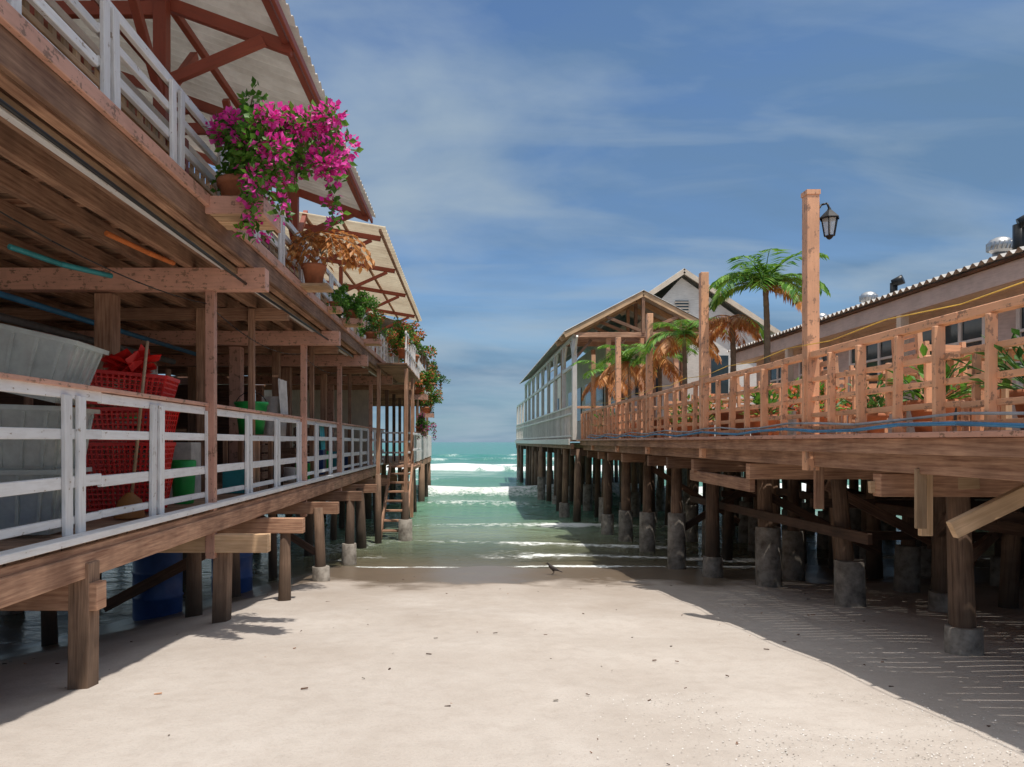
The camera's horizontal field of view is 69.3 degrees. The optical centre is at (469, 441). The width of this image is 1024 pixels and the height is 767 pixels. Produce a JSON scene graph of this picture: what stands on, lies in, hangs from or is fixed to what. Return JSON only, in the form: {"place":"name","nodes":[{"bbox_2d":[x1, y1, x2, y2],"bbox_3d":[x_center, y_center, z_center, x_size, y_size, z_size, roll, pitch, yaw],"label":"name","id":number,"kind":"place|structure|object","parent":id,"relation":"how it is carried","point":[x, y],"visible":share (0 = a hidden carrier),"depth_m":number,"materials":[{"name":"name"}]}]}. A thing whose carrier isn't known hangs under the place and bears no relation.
{"place":"outdoors","nodes":[
{"label":"outdoors","id":0,"kind":"place"},
{"bbox_2d":[293,427,319,455],"bbox_3d":[-3.300,0.160,15.200,0.520,0.920,0.520,0,0,0],"label":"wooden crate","id":1,"kind":"object","parent":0,"point":[294,433],"visible":0.07,"depth_m":14.94,"materials":[{"name":"brown wood"}]},
{"bbox_2d":[393,382,425,394],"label":"deck","id":2,"kind":"structure","parent":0,"point":[399,383],"depth_m":22.64,"materials":[{"name":"brown wood"}]},
{"bbox_2d":[0,442,993,643],"bbox_3d":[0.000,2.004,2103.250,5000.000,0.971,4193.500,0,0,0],"label":"sea","id":3,"kind":"structure","parent":0,"point":[480,499],"depth_m":18.56,"materials":[{"name":"liquid"}]},
{"bbox_2d":[276,462,430,543],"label":"piles","id":4,"kind":"object","parent":3,"relation":"in","point":[405,520],"visible":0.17,"depth_m":20.70,"materials":[{"name":"brown wood"}]},
{"bbox_2d":[255,382,430,471],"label":"beams","id":5,"kind":"structure","parent":4,"relation":"on","point":[398,390],"depth_m":20.60,"materials":[{"name":"brown wood"}]},
{"bbox_2d":[362,456,430,464],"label":"deck","id":6,"kind":"structure","parent":5,"relation":"on","point":[391,462],"depth_m":22.68,"materials":[{"name":"brown wood"}]},
{"bbox_2d":[264,322,400,461],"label":"walls","id":7,"kind":"structure","parent":6,"relation":"on","point":[360,407],"depth_m":21.60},
{"bbox_2d":[362,312,430,365],"bbox_3d":[-3.800,-3.925,26.350,4.400,1.394,11.300,0,0,0],"label":"flower plant","id":8,"kind":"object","parent":7,"relation":"on","point":[388,321],"depth_m":22.56,"materials":[{"name":"green plant"}]},
{"bbox_2d":[378,345,431,462],"bbox_3d":[-2.120,-1.039,26.277,0.990,3.339,11.434,0,0,0],"label":"railing","id":9,"kind":"object","parent":6,"relation":"on","point":[424,444],"visible":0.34,"depth_m":23.38,"materials":[{"name":"white paint"}]},
{"bbox_2d":[409,370,439,408],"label":"hanging flower plant","id":10,"kind":"object","parent":9,"relation":"hanging from","point":[420,390],"visible":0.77,"depth_m":21.66,"materials":[{"name":"green plant"}]},
{"bbox_2d":[414,412,436,439],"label":"hanging flower plant","id":11,"kind":"object","parent":9,"relation":"hanging from","point":[421,424],"visible":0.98,"depth_m":22.39,"materials":[{"name":"green plant"}]},
{"bbox_2d":[426,361,450,396],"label":"hanging flower plant","id":12,"kind":"object","parent":9,"relation":"attached to","point":[433,384],"visible":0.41,"depth_m":28.09,"materials":[{"name":"green plant"}]},
{"bbox_2d":[385,325,427,462],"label":"posts","id":13,"kind":"object","parent":6,"relation":"on","point":[425,364],"visible":0.28,"depth_m":22.50,"materials":[{"name":"brown wood"}]},
{"bbox_2d":[409,387,443,417],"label":"hanging flower plant","id":14,"kind":"object","parent":5,"relation":"attached to","point":[429,413],"visible":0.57,"depth_m":25.35,"materials":[{"name":"green plant"}]},
{"bbox_2d":[682,468,743,500],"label":"piles","id":15,"kind":"object","parent":3,"relation":"in","point":[684,476],"depth_m":24.00,"materials":[{"name":"wood"}]},
{"bbox_2d":[0,554,1023,766],"bbox_3d":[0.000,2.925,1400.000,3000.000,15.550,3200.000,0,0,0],"label":"sand beach","id":16,"kind":"structure","parent":0,"point":[233,694],"depth_m":4.89,"materials":[{"name":"beige sand"}]},
{"bbox_2d":[131,553,183,620],"bbox_3d":[-3.750,1.704,8.900,0.590,0.880,0.590,0,0,0],"label":"plastic barrel","id":17,"kind":"object","parent":16,"relation":"on","point":[164,598],"visible":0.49,"depth_m":8.66,"materials":[{"name":"blue plastic"}]},
{"bbox_2d":[0,0,421,689],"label":"stilt restaurant","id":18,"kind":"structure","parent":16,"relation":"on","point":[114,238],"depth_m":6.88,"materials":[{"name":"brown wood"}]},
{"bbox_2d":[0,467,91,534],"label":"plastic storage bin","id":19,"kind":"object","parent":18,"relation":"on","point":[21,510],"visible":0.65,"depth_m":4.74,"materials":[{"name":"grey plastic"}]},
{"bbox_2d":[0,404,99,469],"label":"plastic storage bin","id":20,"kind":"object","parent":19,"relation":"on","point":[30,454],"visible":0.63,"depth_m":4.75,"materials":[{"name":"white plastic"}]},
{"bbox_2d":[0,323,108,404],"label":"plastic storage bin","id":21,"kind":"object","parent":20,"relation":"on","point":[27,352],"visible":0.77,"depth_m":4.72,"materials":[{"name":"grey plastic"}]},
{"bbox_2d":[86,478,172,511],"bbox_3d":[-3.050,0.453,6.550,0.690,0.297,0.490,0,0,0],"label":"plastic basket","id":22,"kind":"object","parent":18,"relation":"on","point":[107,490],"visible":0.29,"depth_m":6.34,"materials":[{"name":"red plastic"}]},
{"bbox_2d":[86,442,175,474],"bbox_3d":[-3.020,0.153,6.550,0.690,0.297,0.490,0,0,-6],"label":"plastic basket","id":23,"kind":"object","parent":22,"relation":"on","point":[98,466],"visible":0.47,"depth_m":6.35,"materials":[{"name":"red plastic"}]},
{"bbox_2d":[86,407,179,441],"bbox_3d":[-3.000,-0.147,6.550,0.690,0.297,0.490,0,0,3],"label":"plastic basket","id":24,"kind":"object","parent":23,"relation":"on","point":[116,412],"visible":0.58,"depth_m":6.34,"materials":[{"name":"red plastic"}]},
{"bbox_2d":[86,369,179,406],"bbox_3d":[-2.958,-0.448,6.503,0.690,0.346,0.490,0,0,-9],"label":"plastic basket","id":25,"kind":"object","parent":24,"relation":"on","point":[169,386],"visible":0.52,"depth_m":6.31,"materials":[{"name":"red plastic"}]},
{"bbox_2d":[98,344,160,380],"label":"plastic bags","id":26,"kind":"object","parent":25,"relation":"on","point":[126,360],"visible":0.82,"depth_m":6.40,"materials":[{"name":"red plastic"}]},
{"bbox_2d":[113,341,148,518],"bbox_3d":[-2.768,-0.121,6.058,0.232,1.462,0.372,0,0,-15],"label":"broom","id":27,"kind":"object","parent":18,"relation":"on","point":[129,498],"visible":0.76,"depth_m":6.00,"materials":[{"name":"brown wood"}]},
{"bbox_2d":[120,451,148,496],"bbox_3d":[-3.600,0.360,8.200,0.520,0.520,0.520,0,0,0],"label":"wooden crate","id":28,"kind":"object","parent":18,"relation":"on","point":[138,470],"visible":0.03,"depth_m":7.94,"materials":[{"name":"brown wood"}]},
{"bbox_2d":[223,392,273,491],"bbox_3d":[-2.842,-0.012,9.550,0.515,1.263,0.700,0,0,0],"label":"bucket","id":29,"kind":"object","parent":18,"relation":"on","point":[260,424],"visible":0.63,"depth_m":9.38,"materials":[{"name":"green plastic"}]},
{"bbox_2d":[244,441,267,480],"bbox_3d":[-3.500,0.260,11.800,0.520,0.720,0.520,0,0,0],"label":"wooden crate","id":30,"kind":"object","parent":18,"relation":"on","point":[263,474],"visible":0.2,"depth_m":11.64,"materials":[{"name":"brown wood"}]},
{"bbox_2d":[262,396,287,441],"bbox_3d":[-3.000,-0.350,11.400,0.400,0.700,0.077,0,0,0],"label":"hanging towel","id":31,"kind":"object","parent":18,"relation":"hanging from","point":[272,406],"visible":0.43,"depth_m":11.40,"materials":[{"name":"white fabric"}]},
{"bbox_2d":[261,448,295,470],"bbox_3d":[-3.300,0.360,13.000,0.620,0.520,0.620,0,0,0],"label":"wooden crate","id":32,"kind":"object","parent":18,"relation":"on","point":[288,452],"visible":0.11,"depth_m":12.69,"materials":[{"name":"brown wood"}]},
{"bbox_2d":[198,76,363,243],"bbox_3d":[-1.480,-2.188,5.857,1.365,1.278,1.084,0,0,31],"label":"bougainvillea plant","id":33,"kind":"object","parent":18,"relation":"attached to","point":[260,155],"visible":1,"depth_m":5.59,"materials":[{"name":"green leaf"},{"name":"pink flower petals"},{"name":"terracotta"}]},
{"bbox_2d":[278,378,287,414],"bbox_3d":[-2.560,-0.565,10.125,0.077,0.570,0.450,0,0,0],"label":"hanging towel","id":34,"kind":"object","parent":18,"relation":"hanging from","point":[283,401],"visible":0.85,"depth_m":10.10,"materials":[{"name":"white fabric"}]},
{"bbox_2d":[319,426,324,449],"bbox_3d":[-2.560,-0.095,12.800,0.077,0.470,0.400,0,0,0],"label":"hanging towel","id":35,"kind":"object","parent":18,"relation":"hanging from","point":[321,443],"visible":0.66,"depth_m":12.78,"materials":[{"name":"teal fabric"}]},
{"bbox_2d":[285,229,374,292],"bbox_3d":[-1.685,-2.151,8.825,1.121,0.672,0.978,0,0,0],"label":"dry fern","id":36,"kind":"object","parent":18,"relation":"on","point":[314,270],"visible":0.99,"depth_m":8.70,"materials":[{"name":"brown plant"}]},
{"bbox_2d":[327,283,349,313],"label":"potted shrub","id":37,"kind":"object","parent":18,"relation":"on","point":[334,307],"visible":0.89,"depth_m":10.35,"materials":[{"name":"green plant"}]},
{"bbox_2d":[326,289,380,336],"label":"potted shrub","id":38,"kind":"object","parent":18,"relation":"on","point":[353,312],"visible":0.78,"depth_m":11.60,"materials":[{"name":"green plant"}]},
{"bbox_2d":[356,311,397,345],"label":"potted shrub","id":39,"kind":"object","parent":18,"relation":"on","point":[371,334],"visible":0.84,"depth_m":13.95,"materials":[{"name":"green plant"}]},
{"bbox_2d":[376,331,420,533],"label":"stairs","id":40,"kind":"structure","parent":18,"relation":"attached to","point":[407,371],"depth_m":16.98,"materials":[{"name":"brown wood"}]},
{"bbox_2d":[385,317,420,358],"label":"hanging flower plant","id":41,"kind":"object","parent":18,"relation":"hanging from","point":[400,333],"visible":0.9,"depth_m":16.69,"materials":[{"name":"green plant"}]},
{"bbox_2d":[385,325,437,378],"bbox_3d":[-1.569,-2.300,19.062,1.248,1.344,1.031,0,0,-39],"label":"hanging flower plant","id":42,"kind":"object","parent":18,"relation":"hanging from","point":[426,351],"visible":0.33,"depth_m":19.01,"materials":[{"name":"green plant"}]},
{"bbox_2d":[211,553,252,594],"bbox_3d":[-3.400,1.784,10.600,0.590,0.880,0.590,0,0,0],"label":"plastic barrel","id":43,"kind":"object","parent":16,"relation":"on","point":[246,574],"visible":0.22,"depth_m":10.47,"materials":[{"name":"blue plastic"}]},
{"bbox_2d":[2,576,989,764],"bbox_3d":[0.099,1.799,6.920,8.210,0.895,8.641,0,0,0],"label":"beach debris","id":44,"kind":"object","parent":16,"relation":"on","point":[496,632],"visible":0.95,"depth_m":5.33,"materials":[{"name":"beige stone"}]},
{"bbox_2d":[545,562,561,573],"bbox_3d":[1.326,1.986,11.597,0.284,0.177,0.060,0,0,25],"label":"bird","id":45,"kind":"object","parent":16,"relation":"on","point":[553,568],"visible":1,"depth_m":11.58},
{"bbox_2d":[515,290,804,522],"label":"pavilion","id":46,"kind":"structure","parent":16,"relation":"on","point":[549,433],"depth_m":21.84,"materials":[{"name":"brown wood"}]},
{"bbox_2d":[550,268,774,372],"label":"roof","id":47,"kind":"structure","parent":46,"relation":"on","point":[661,293],"depth_m":24.48,"materials":[{"name":"brown wood"}]},
{"bbox_2d":[620,269,780,333],"bbox_3d":[6.925,-4.115,22.020,4.927,2.047,0.050,0,0,0],"label":"bargeboard","id":48,"kind":"object","parent":47,"relation":"attached to","point":[733,303],"visible":0.75,"depth_m":22.00,"materials":[{"name":"white wood"}]},
{"bbox_2d":[547,692,1021,766],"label":"shell gravel","id":49,"kind":"structure","parent":16,"relation":"on","point":[838,735],"depth_m":3.55,"materials":[{"name":"beige gravel"}]},
{"bbox_2d":[578,272,1023,656],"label":"wooden pier","id":50,"kind":"structure","parent":16,"relation":"on","point":[942,492],"depth_m":7.88,"materials":[{"name":"brown wood"}]},
{"bbox_2d":[592,409,614,438],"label":"potted plant","id":51,"kind":"object","parent":50,"relation":"on","point":[602,419],"visible":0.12,"depth_m":16.74,"materials":[{"name":"green plant"}]},
{"bbox_2d":[571,359,639,438],"bbox_3d":[3.379,-1.058,17.901,1.449,1.996,1.530,0,0,36],"label":"potted palm","id":52,"kind":"object","parent":50,"relation":"on","point":[600,383],"visible":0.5,"depth_m":17.73,"materials":[{"name":"plant"}]},
{"bbox_2d":[597,343,655,437],"bbox_3d":[3.391,-1.070,15.597,1.154,2.020,1.609,0,0,-21],"label":"potted palm","id":53,"kind":"object","parent":50,"relation":"on","point":[626,362],"visible":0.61,"depth_m":15.57,"materials":[{"name":"plant"}]},
{"bbox_2d":[622,347,697,437],"bbox_3d":[3.365,-0.879,13.166,1.054,1.639,1.144,0,0,-29],"label":"potted palm","id":54,"kind":"object","parent":50,"relation":"on","point":[664,362],"visible":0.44,"depth_m":13.08,"materials":[{"name":"plant"}]},
{"bbox_2d":[645,317,727,436],"bbox_3d":[3.529,-1.037,12.078,1.310,1.955,1.434,0,0,0],"label":"potted palm","id":55,"kind":"object","parent":50,"relation":"on","point":[682,338],"visible":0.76,"depth_m":12.06,"materials":[{"name":"plant"}]},
{"bbox_2d":[660,399,714,436],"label":"potted plant","id":56,"kind":"object","parent":50,"relation":"on","point":[689,428],"visible":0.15,"depth_m":11.35,"materials":[{"name":"green plant"}]},
{"bbox_2d":[679,394,727,436],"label":"potted plant","id":57,"kind":"object","parent":50,"relation":"on","point":[691,409],"visible":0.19,"depth_m":10.62,"materials":[{"name":"green plant"}]},
{"bbox_2d":[709,392,727,436],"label":"wooden chair","id":58,"kind":"object","parent":50,"relation":"on","point":[724,405],"visible":0.01,"depth_m":14.26,"materials":[{"name":"brown wood"}]},
{"bbox_2d":[696,314,763,435],"bbox_3d":[3.440,-0.863,9.712,0.866,1.607,0.878,0,0,37],"label":"potted palm","id":59,"kind":"object","parent":50,"relation":"on","point":[747,325],"visible":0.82,"depth_m":9.63,"materials":[{"name":"plant"}]},
{"bbox_2d":[709,399,750,407],"bbox_3d":[4.800,-0.407,13.400,0.800,0.695,0.890,0,0,0],"label":"dining table","id":60,"kind":"object","parent":50,"relation":"on","point":[724,401],"visible":0.11,"depth_m":13.30,"materials":[{"name":"brown wood"}]},
{"bbox_2d":[736,377,740,406],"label":"wooden chair","id":61,"kind":"object","parent":50,"relation":"on","point":[738,400],"visible":0.13,"depth_m":10.67,"materials":[{"name":"brown wood"}]},
{"bbox_2d":[740,385,757,406],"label":"wooden chair","id":62,"kind":"object","parent":50,"relation":"on","point":[741,388],"visible":0.06,"depth_m":12.47,"materials":[{"name":"brown wood"}]},
{"bbox_2d":[741,383,791,435],"bbox_3d":[3.313,-0.356,8.258,0.548,0.592,0.634,0,0,0],"label":"potted plant","id":63,"kind":"object","parent":50,"relation":"on","point":[756,400],"visible":0.3,"depth_m":8.25,"materials":[{"name":"green plant"}]},
{"bbox_2d":[708,248,830,435],"bbox_3d":[3.627,-1.162,9.085,1.443,2.204,1.346,0,0,0],"label":"potted palm","id":64,"kind":"object","parent":50,"relation":"on","point":[768,280],"visible":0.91,"depth_m":8.91,"materials":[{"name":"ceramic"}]},
{"bbox_2d":[758,381,795,410],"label":"wooden chair","id":65,"kind":"object","parent":50,"relation":"on","point":[771,397],"visible":0.12,"depth_m":11.67,"materials":[{"name":"brown wood"}]},
{"bbox_2d":[759,388,797,393],"bbox_3d":[4.800,-0.407,10.800,0.800,0.695,0.890,0,0,0],"label":"dining table","id":66,"kind":"object","parent":50,"relation":"on","point":[776,391],"visible":0.05,"depth_m":10.66,"materials":[{"name":"brown wood"}]},
{"bbox_2d":[788,376,850,433],"bbox_3d":[3.396,-0.382,7.251,0.645,0.644,0.714,0,0,0],"label":"potted plant","id":67,"kind":"object","parent":50,"relation":"on","point":[796,388],"visible":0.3,"depth_m":7.22,"materials":[{"name":"green plant"}]},
{"bbox_2d":[801,189,838,469],"bbox_3d":[3.091,-0.975,6.482,0.303,2.450,0.156,0,0,0],"label":"street lamp","id":68,"kind":"object","parent":50,"relation":"attached to","point":[812,219],"visible":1,"depth_m":6.45,"materials":[{"name":"brown wood"}]},
{"bbox_2d":[796,370,848,434],"bbox_3d":[4.803,-0.510,10.084,0.447,0.903,0.513,0,0,-10],"label":"wooden chair","id":69,"kind":"object","parent":50,"relation":"on","point":[844,417],"visible":0.09,"depth_m":9.90,"materials":[{"name":"brown wood"}]},
{"bbox_2d":[785,314,908,434],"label":"columns","id":70,"kind":"structure","parent":50,"relation":"on","point":[902,321],"depth_m":10.73,"materials":[{"name":"brown wood"}]},
{"bbox_2d":[819,356,880,433],"bbox_3d":[4.336,-0.510,8.450,0.532,0.902,0.467,0,0,0],"label":"wooden chair","id":71,"kind":"object","parent":50,"relation":"on","point":[822,364],"visible":0.3,"depth_m":8.25,"materials":[{"name":"brown wood"}]},
{"bbox_2d":[836,375,868,433],"bbox_3d":[5.465,-0.510,10.800,0.515,0.902,0.446,0,0,0],"label":"wooden chair","id":72,"kind":"object","parent":50,"relation":"on","point":[849,409],"visible":0.07,"depth_m":10.98,"materials":[{"name":"brown wood"}]},
{"bbox_2d":[836,373,913,432],"bbox_3d":[4.298,-0.398,7.900,0.826,0.676,0.840,0,0,0],"label":"potted plant","id":73,"kind":"object","parent":50,"relation":"on","point":[877,416],"visible":0.42,"depth_m":7.77,"materials":[{"name":"green plant"}]},
{"bbox_2d":[849,365,905,433],"bbox_3d":[5.000,-0.510,9.065,0.451,0.902,0.520,0,0,0],"label":"wooden chair","id":74,"kind":"object","parent":50,"relation":"on","point":[852,418],"visible":0.16,"depth_m":9.27,"materials":[{"name":"brown wood"}]},
{"bbox_2d":[757,287,1023,434],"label":"walls","id":75,"kind":"structure","parent":50,"relation":"on","point":[1006,321],"depth_m":10.86,"materials":[{"name":"yellow paint"}]},
{"bbox_2d":[727,246,1023,352],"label":"roof","id":76,"kind":"structure","parent":75,"relation":"on","point":[995,261],"depth_m":10.26,"materials":[{"name":"grey metal"}]},
{"bbox_2d":[859,291,877,302],"bbox_3d":[6.750,-2.320,12.500,0.280,0.439,0.290,0,0,0],"label":"roof ventilator","id":77,"kind":"object","parent":76,"relation":"on","point":[866,296],"visible":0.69,"depth_m":12.40,"materials":[{"name":"silver metal"}]},
{"bbox_2d":[890,275,904,292],"bbox_3d":[6.631,-2.315,11.458,0.213,0.530,0.148,0,0,45],"label":"roof ventilator","id":78,"kind":"object","parent":76,"relation":"on","point":[896,282],"visible":0.67,"depth_m":11.43,"materials":[{"name":"black metal"}]},
{"bbox_2d":[986,236,1011,256],"bbox_3d":[6.750,-2.376,9.400,0.300,0.452,0.309,0,0,0],"label":"roof ventilator","id":79,"kind":"object","parent":76,"relation":"on","point":[996,246],"visible":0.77,"depth_m":9.31,"materials":[{"name":"silver metal"}]},
{"bbox_2d":[736,257,1023,363],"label":"fascia","id":80,"kind":"structure","parent":75,"relation":"attached to","point":[976,285],"depth_m":10.36,"materials":[{"name":"beige wood"}]},
{"bbox_2d":[770,307,1023,419],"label":"windows","id":81,"kind":"structure","parent":75,"relation":"attached to","point":[970,332],"depth_m":10.16,"materials":[{"name":"grey glass"}]},
{"bbox_2d":[866,373,958,430],"bbox_3d":[5.000,-0.407,8.400,0.800,0.695,0.890,0,0,0],"label":"dining table","id":82,"kind":"object","parent":50,"relation":"on","point":[872,378],"visible":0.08,"depth_m":8.38,"materials":[{"name":"brown wood"}]},
{"bbox_2d":[891,332,981,431],"bbox_3d":[3.936,-0.510,6.250,0.545,0.902,0.482,0,0,0],"label":"wooden chair","id":83,"kind":"object","parent":50,"relation":"on","point":[916,344],"visible":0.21,"depth_m":6.14,"materials":[{"name":"brown wood"}]},
{"bbox_2d":[885,343,1002,431],"bbox_3d":[3.335,-0.383,5.288,0.730,0.645,0.794,0,0,0],"label":"potted plant","id":84,"kind":"object","parent":50,"relation":"on","point":[920,369],"visible":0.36,"depth_m":5.28,"materials":[{"name":"green plant"}]},
{"bbox_2d":[923,341,1000,430],"bbox_3d":[4.597,-0.510,6.866,0.446,0.903,0.513,0,0,-10],"label":"wooden chair","id":85,"kind":"object","parent":50,"relation":"on","point":[954,348],"visible":0.17,"depth_m":7.04,"materials":[{"name":"brown wood"}]},
{"bbox_2d":[945,351,984,430],"bbox_3d":[4.997,-0.510,7.684,0.447,0.903,0.513,0,0,11],"label":"wooden chair","id":86,"kind":"object","parent":50,"relation":"on","point":[969,371],"visible":0.12,"depth_m":7.44,"materials":[{"name":"brown wood"}]},
{"bbox_2d":[954,365,1000,430],"bbox_3d":[5.664,-0.510,8.401,0.561,0.902,0.500,0,0,0],"label":"wooden chair","id":87,"kind":"object","parent":50,"relation":"on","point":[998,407],"visible":0.12,"depth_m":8.22,"materials":[{"name":"brown wood"}]},
{"bbox_2d":[946,345,1023,430],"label":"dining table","id":88,"kind":"object","parent":50,"relation":"on","point":[1004,392],"visible":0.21,"depth_m":5.85,"materials":[{"name":"green plant"}]},
{"bbox_2d":[950,328,1023,429],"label":"potted plant","id":89,"kind":"object","parent":50,"relation":"on","point":[1016,391],"visible":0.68,"depth_m":4.29,"materials":[{"name":"green plant"}]},
{"bbox_2d":[158,0,1023,441],"label":"sky","id":90,"kind":"structure","parent":0,"point":[530,169],"materials":[{"name":"blue"}]},
{"bbox_2d":[553,278,761,439],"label":"walls","id":91,"kind":"structure","parent":0,"point":[681,289],"depth_m":22.30,"materials":[{"name":"white paint"}]},
{"bbox_2d":[557,301,727,420],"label":"windows","id":92,"kind":"structure","parent":91,"relation":"attached to","point":[683,305],"depth_m":22.26,"materials":[{"name":"grey glass"}]},
{"bbox_2d":[1012,215,1023,249],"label":"water tank","id":93,"kind":"object","parent":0,"point":[1017,234],"visible":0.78,"depth_m":8.80,"materials":[{"name":"black plastic"}]}
]}

